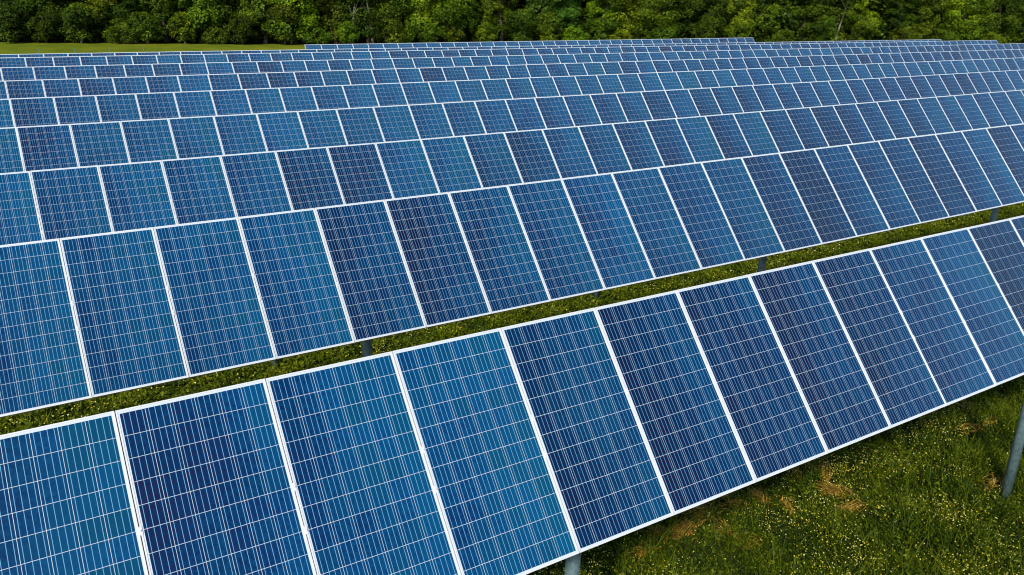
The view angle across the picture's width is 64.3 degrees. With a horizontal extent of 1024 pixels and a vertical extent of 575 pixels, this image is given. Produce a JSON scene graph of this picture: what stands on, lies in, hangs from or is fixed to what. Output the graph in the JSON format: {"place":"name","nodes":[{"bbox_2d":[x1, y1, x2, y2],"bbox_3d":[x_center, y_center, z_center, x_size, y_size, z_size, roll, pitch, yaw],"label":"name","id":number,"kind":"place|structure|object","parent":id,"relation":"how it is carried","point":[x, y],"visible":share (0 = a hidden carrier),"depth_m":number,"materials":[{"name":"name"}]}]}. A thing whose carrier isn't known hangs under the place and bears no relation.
{"place":"outdoors","nodes":[
{"label":"outdoors","id":0,"kind":"place"},
{"bbox_2d":[0,42,315,55],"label":"field","id":1,"kind":"structure","parent":0,"point":[22,48],"depth_m":103.74,"materials":[{"name":"green plant"}]},
{"bbox_2d":[0,5,31,42],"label":"shrub","id":2,"kind":"object","parent":1,"relation":"on","point":[13,35],"visible":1,"depth_m":105.50,"materials":[{"name":"green plant"}]},
{"bbox_2d":[25,12,63,42],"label":"shrub","id":3,"kind":"object","parent":1,"relation":"on","point":[40,27],"visible":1,"depth_m":106.91,"materials":[{"name":"green plant"}]},
{"bbox_2d":[59,2,98,43],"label":"shrub","id":4,"kind":"object","parent":1,"relation":"on","point":[71,13],"visible":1,"depth_m":107.43,"materials":[{"name":"green plant"}]},
{"bbox_2d":[101,23,139,43],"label":"shrub","id":5,"kind":"object","parent":1,"relation":"on","point":[113,34],"visible":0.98,"depth_m":108.36,"materials":[{"name":"green plant"}]},
{"bbox_2d":[127,11,167,43],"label":"shrub","id":6,"kind":"object","parent":1,"relation":"on","point":[146,19],"visible":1,"depth_m":109.02,"materials":[{"name":"green plant"}]},
{"bbox_2d":[165,11,200,43],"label":"shrub","id":7,"kind":"object","parent":1,"relation":"on","point":[180,20],"visible":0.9,"depth_m":110.86,"materials":[{"name":"green plant"}]},
{"bbox_2d":[201,26,230,43],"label":"shrub","id":8,"kind":"object","parent":1,"relation":"on","point":[213,32],"visible":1,"depth_m":111.80,"materials":[{"name":"green plant"}]},
{"bbox_2d":[223,15,258,44],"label":"shrub","id":9,"kind":"object","parent":1,"relation":"on","point":[239,32],"visible":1,"depth_m":111.57,"materials":[{"name":"green plant"}]},
{"bbox_2d":[265,2,299,44],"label":"shrub","id":10,"kind":"object","parent":1,"relation":"on","point":[285,11],"visible":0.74,"depth_m":112.41,"materials":[{"name":"green plant"}]},
{"bbox_2d":[302,26,333,44],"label":"shrub","id":11,"kind":"object","parent":1,"relation":"on","point":[322,35],"visible":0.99,"depth_m":114.90,"materials":[{"name":"green plant"}]},
{"bbox_2d":[334,21,360,43],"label":"shrub","id":12,"kind":"object","parent":1,"relation":"on","point":[347,30],"visible":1,"depth_m":115.53,"materials":[{"name":"green plant"}]},
{"bbox_2d":[344,1,363,43],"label":"bare tree","id":13,"kind":"object","parent":1,"relation":"on","point":[354,8],"visible":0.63,"depth_m":116.22,"materials":[{"name":"grey plant"}]},
{"bbox_2d":[363,3,374,43],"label":"bare tree","id":14,"kind":"object","parent":1,"relation":"on","point":[372,39],"visible":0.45,"depth_m":117.40,"materials":[{"name":"grey plant"}]},
{"bbox_2d":[367,3,405,42],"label":"shrub","id":15,"kind":"object","parent":1,"relation":"on","point":[392,28],"visible":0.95,"depth_m":116.39,"materials":[{"name":"green plant"}]},
{"bbox_2d":[415,20,444,42],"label":"shrub","id":16,"kind":"object","parent":1,"relation":"on","point":[433,29],"visible":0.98,"depth_m":118.60,"materials":[{"name":"green plant"}]},
{"bbox_2d":[440,22,464,41],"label":"shrub","id":17,"kind":"object","parent":1,"relation":"on","point":[458,35],"visible":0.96,"depth_m":120.64,"materials":[{"name":"green plant"}]},
{"bbox_2d":[475,22,498,41],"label":"shrub","id":18,"kind":"object","parent":1,"relation":"on","point":[485,32],"visible":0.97,"depth_m":121.82,"materials":[{"name":"green plant"}]},
{"bbox_2d":[505,8,536,40],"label":"shrub","id":19,"kind":"object","parent":1,"relation":"on","point":[525,23],"visible":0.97,"depth_m":122.49,"materials":[{"name":"green plant"}]},
{"bbox_2d":[304,38,754,48],"bbox_3d":[4.141,-15.671,58.776,38.453,4.143,1.302,-11,23,-30],"label":"solar array","id":20,"kind":"object","parent":1,"relation":"on","point":[527,43],"visible":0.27,"depth_m":56.91,"materials":[{"name":"blue glass"}]},
{"bbox_2d":[536,11,562,40],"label":"shrub","id":21,"kind":"object","parent":1,"relation":"on","point":[549,32],"visible":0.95,"depth_m":123.73,"materials":[{"name":"green plant"}]},
{"bbox_2d":[561,26,589,40],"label":"shrub","id":22,"kind":"object","parent":1,"relation":"on","point":[572,33],"visible":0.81,"depth_m":125.52,"materials":[{"name":"green plant"}]},
{"bbox_2d":[608,29,632,39],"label":"shrub","id":23,"kind":"object","parent":1,"relation":"on","point":[620,34],"visible":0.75,"depth_m":128.53,"materials":[{"name":"green plant"}]},
{"bbox_2d":[650,26,676,38],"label":"shrub","id":24,"kind":"object","parent":1,"relation":"on","point":[656,35],"visible":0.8,"depth_m":130.75,"materials":[{"name":"green plant"}]},
{"bbox_2d":[691,21,716,37],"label":"shrub","id":25,"kind":"object","parent":1,"relation":"on","point":[703,33],"visible":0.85,"depth_m":132.74,"materials":[{"name":"green plant"}]},
{"bbox_2d":[723,20,750,37],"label":"shrub","id":26,"kind":"object","parent":1,"relation":"on","point":[731,30],"visible":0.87,"depth_m":134.52,"materials":[{"name":"green plant"}]},
{"bbox_2d":[769,28,794,41],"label":"shrub","id":27,"kind":"object","parent":1,"relation":"on","point":[782,36],"visible":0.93,"depth_m":137.39,"materials":[{"name":"green plant"}]},
{"bbox_2d":[812,16,838,40],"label":"shrub","id":28,"kind":"object","parent":1,"relation":"on","point":[831,32],"visible":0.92,"depth_m":138.55,"materials":[{"name":"green plant"}]},
{"bbox_2d":[847,20,872,40],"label":"shrub","id":29,"kind":"object","parent":1,"relation":"on","point":[858,31],"visible":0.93,"depth_m":140.82,"materials":[{"name":"green plant"}]},
{"bbox_2d":[887,25,920,39],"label":"shrub","id":30,"kind":"object","parent":1,"relation":"on","point":[903,34],"visible":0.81,"depth_m":144.39,"materials":[{"name":"green plant"}]},
{"bbox_2d":[931,28,958,40],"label":"shrub","id":31,"kind":"object","parent":1,"relation":"on","point":[945,34],"visible":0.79,"depth_m":148.04,"materials":[{"name":"green plant"}]},
{"bbox_2d":[980,31,1004,42],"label":"shrub","id":32,"kind":"object","parent":1,"relation":"on","point":[997,37],"visible":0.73,"depth_m":150.93,"materials":[{"name":"green plant"}]},
{"bbox_2d":[0,38,1023,574],"bbox_3d":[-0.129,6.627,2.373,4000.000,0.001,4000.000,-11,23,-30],"label":"ground","id":33,"kind":"structure","parent":0,"point":[646,566],"depth_m":12.16,"materials":[{"name":"green plant"}]},
{"bbox_2d":[0,0,27,41],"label":"broadleaf tree","id":34,"kind":"object","parent":33,"relation":"on","point":[1,4],"visible":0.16,"depth_m":106.64,"materials":[{"name":"green plant"}]},
{"bbox_2d":[1,0,68,41],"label":"broadleaf tree","id":35,"kind":"object","parent":33,"relation":"on","point":[37,5],"visible":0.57,"depth_m":108.25,"materials":[{"name":"green plant"}]},
{"bbox_2d":[43,0,90,41],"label":"broadleaf tree","id":36,"kind":"object","parent":33,"relation":"on","point":[57,7],"visible":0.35,"depth_m":108.80,"materials":[{"name":"green plant"}]},
{"bbox_2d":[67,0,120,41],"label":"broadleaf tree","id":37,"kind":"object","parent":33,"relation":"on","point":[95,6],"visible":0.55,"depth_m":110.45,"materials":[{"name":"green plant"}]},
{"bbox_2d":[104,0,158,41],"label":"broadleaf tree","id":38,"kind":"object","parent":33,"relation":"on","point":[116,11],"visible":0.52,"depth_m":110.78,"materials":[{"name":"green plant"}]},
{"bbox_2d":[139,0,177,41],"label":"broadleaf tree","id":39,"kind":"object","parent":33,"relation":"on","point":[164,7],"visible":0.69,"depth_m":110.80,"materials":[{"name":"green plant"}]},
{"bbox_2d":[168,0,226,42],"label":"broadleaf tree","id":40,"kind":"object","parent":33,"relation":"on","point":[195,14],"visible":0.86,"depth_m":111.36,"materials":[{"name":"green plant"}]},
{"bbox_2d":[189,0,268,42],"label":"broadleaf tree","id":41,"kind":"object","parent":33,"relation":"on","point":[230,8],"visible":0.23,"depth_m":113.27,"materials":[{"name":"green plant"}]},
{"bbox_2d":[232,0,275,43],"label":"broadleaf tree","id":42,"kind":"object","parent":33,"relation":"on","point":[259,18],"visible":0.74,"depth_m":112.64,"materials":[{"name":"green plant"}]},
{"bbox_2d":[265,0,321,43],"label":"broadleaf tree","id":43,"kind":"object","parent":33,"relation":"on","point":[307,6],"visible":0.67,"depth_m":113.86,"materials":[{"name":"green plant"}]},
{"bbox_2d":[315,0,363,43],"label":"broadleaf tree","id":44,"kind":"object","parent":33,"relation":"on","point":[333,20],"visible":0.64,"depth_m":117.08,"materials":[{"name":"green plant"}]},
{"bbox_2d":[329,0,409,43],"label":"broadleaf tree","id":45,"kind":"object","parent":33,"relation":"on","point":[361,20],"visible":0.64,"depth_m":116.17,"materials":[{"name":"green plant"}]},
{"bbox_2d":[371,0,420,42],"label":"broadleaf tree","id":46,"kind":"object","parent":33,"relation":"on","point":[409,37],"visible":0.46,"depth_m":118.27,"materials":[{"name":"green plant"}]},
{"bbox_2d":[401,0,473,42],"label":"broadleaf tree","id":47,"kind":"object","parent":33,"relation":"on","point":[443,14],"visible":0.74,"depth_m":118.89,"materials":[{"name":"green plant"}]},
{"bbox_2d":[446,0,482,41],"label":"broadleaf tree","id":48,"kind":"object","parent":33,"relation":"on","point":[470,20],"visible":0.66,"depth_m":121.47,"materials":[{"name":"green plant"}]},
{"bbox_2d":[0,39,941,66],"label":"solar array","id":49,"kind":"object","parent":33,"relation":"on","point":[263,51],"visible":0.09,"depth_m":46.92,"materials":[{"name":"blue glass"}]},
{"bbox_2d":[478,0,519,41],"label":"broadleaf tree","id":50,"kind":"object","parent":33,"relation":"on","point":[489,7],"visible":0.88,"depth_m":123.14,"materials":[{"name":"green plant"}]},
{"bbox_2d":[0,40,998,79],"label":"solar array","id":51,"kind":"object","parent":33,"relation":"on","point":[102,60],"visible":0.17,"depth_m":41.81,"materials":[{"name":"blue glass"}]},
{"bbox_2d":[0,70,1023,208],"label":"solar array","id":52,"kind":"object","parent":33,"relation":"on","point":[42,147],"visible":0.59,"depth_m":21.71,"materials":[{"name":"blue glass"}]},
{"bbox_2d":[0,215,1023,574],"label":"solar array","id":53,"kind":"object","parent":33,"relation":"on","point":[534,445],"visible":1,"depth_m":6.68,"materials":[{"name":"blue glass"}]},
{"bbox_2d":[0,123,1023,417],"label":"solar array","id":54,"kind":"object","parent":33,"relation":"on","point":[236,291],"visible":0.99,"depth_m":11.30,"materials":[{"name":"blue glass"}]},
{"bbox_2d":[0,90,1023,366],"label":"solar array","id":55,"kind":"object","parent":33,"relation":"on","point":[70,202],"visible":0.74,"depth_m":16.66,"materials":[{"name":"blue glass"}]},
{"bbox_2d":[0,57,1023,159],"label":"solar array","id":56,"kind":"object","parent":33,"relation":"on","point":[40,111],"visible":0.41,"depth_m":26.88,"materials":[{"name":"blue glass"}]},
{"bbox_2d":[0,49,1023,124],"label":"solar array","id":57,"kind":"object","parent":33,"relation":"on","point":[90,86],"visible":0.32,"depth_m":32.29,"materials":[{"name":"blue glass"}]},
{"bbox_2d":[0,43,1023,98],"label":"solar array","id":58,"kind":"object","parent":33,"relation":"on","point":[69,72],"visible":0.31,"depth_m":37.24,"materials":[{"name":"blue glass"}]},
{"bbox_2d":[0,0,1023,43],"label":"woodland","id":59,"kind":"object","parent":33,"relation":"on","point":[880,7],"visible":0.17,"depth_m":135.73,"materials":[{"name":"green plant"}]},
{"bbox_2d":[5,204,1023,574],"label":"wild flowers","id":60,"kind":"object","parent":33,"relation":"on","point":[783,478],"visible":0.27,"depth_m":11.76,"materials":[{"name":"plant"}]},
{"bbox_2d":[513,0,551,38],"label":"broadleaf tree","id":61,"kind":"object","parent":33,"relation":"on","point":[535,6],"visible":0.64,"depth_m":124.43,"materials":[{"name":"green plant"}]},
{"bbox_2d":[549,0,582,37],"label":"broadleaf tree","id":62,"kind":"object","parent":33,"relation":"on","point":[561,8],"visible":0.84,"depth_m":126.30,"materials":[{"name":"green plant"}]},
{"bbox_2d":[585,0,625,38],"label":"broadleaf tree","id":63,"kind":"object","parent":33,"relation":"on","point":[593,19],"visible":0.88,"depth_m":129.94,"materials":[{"name":"green plant"}]},
{"bbox_2d":[603,0,662,39],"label":"broadleaf tree","id":64,"kind":"object","parent":33,"relation":"on","point":[632,25],"visible":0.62,"depth_m":130.12,"materials":[{"name":"green plant"}]},
{"bbox_2d":[626,0,692,38],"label":"broadleaf tree","id":65,"kind":"object","parent":33,"relation":"on","point":[663,5],"visible":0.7,"depth_m":131.19,"materials":[{"name":"green plant"}]},
{"bbox_2d":[683,0,728,37],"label":"broadleaf tree","id":66,"kind":"object","parent":33,"relation":"on","point":[715,15],"visible":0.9,"depth_m":133.06,"materials":[{"name":"green plant"}]},
{"bbox_2d":[717,0,757,37],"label":"broadleaf tree","id":67,"kind":"object","parent":33,"relation":"on","point":[746,14],"visible":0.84,"depth_m":134.97,"materials":[{"name":"green plant"}]},
{"bbox_2d":[747,0,783,41],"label":"broadleaf tree","id":68,"kind":"object","parent":33,"relation":"on","point":[760,21],"visible":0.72,"depth_m":137.55,"materials":[{"name":"green plant"}]},
{"bbox_2d":[783,0,831,41],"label":"broadleaf tree","id":69,"kind":"object","parent":33,"relation":"on","point":[804,4],"visible":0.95,"depth_m":139.34,"materials":[{"name":"green plant"}]},
{"bbox_2d":[627,399,1002,560],"bbox_3d":[5.301,3.022,12.356,8.260,0.240,2.395,-11,23,-30],"label":"dry straw","id":70,"kind":"object","parent":33,"relation":"on","point":[689,523],"visible":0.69,"depth_m":11.88,"materials":[{"name":"plant"}]},
{"bbox_2d":[795,0,861,40],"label":"broadleaf tree","id":71,"kind":"object","parent":33,"relation":"on","point":[837,11],"visible":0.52,"depth_m":140.44,"materials":[{"name":"green plant"}]},
{"bbox_2d":[835,2,846,39],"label":"bare tree","id":72,"kind":"object","parent":33,"relation":"on","point":[841,20],"visible":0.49,"depth_m":141.27,"materials":[{"name":"grey plant"}]},
{"bbox_2d":[840,0,881,39],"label":"broadleaf tree","id":73,"kind":"object","parent":33,"relation":"on","point":[860,7],"visible":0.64,"depth_m":142.12,"materials":[{"name":"green plant"}]},
{"bbox_2d":[881,0,922,39],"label":"broadleaf tree","id":74,"kind":"object","parent":33,"relation":"on","point":[899,13],"visible":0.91,"depth_m":145.49,"materials":[{"name":"green plant"}]},
{"bbox_2d":[905,0,951,39],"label":"broadleaf tree","id":75,"kind":"object","parent":33,"relation":"on","point":[922,28],"visible":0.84,"depth_m":146.56,"materials":[{"name":"green plant"}]},
{"bbox_2d":[937,0,995,40],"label":"broadleaf tree","id":76,"kind":"object","parent":33,"relation":"on","point":[966,8],"visible":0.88,"depth_m":150.49,"materials":[{"name":"green plant"}]},
{"bbox_2d":[975,0,1023,43],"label":"broadleaf tree","id":77,"kind":"object","parent":33,"relation":"on","point":[1009,8],"visible":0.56,"depth_m":152.98,"materials":[{"name":"green plant"}]},
{"bbox_2d":[1011,2,1023,42],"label":"broadleaf tree","id":78,"kind":"object","parent":33,"relation":"on","point":[1020,17],"visible":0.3,"depth_m":156.27,"materials":[{"name":"green plant"}]}
]}

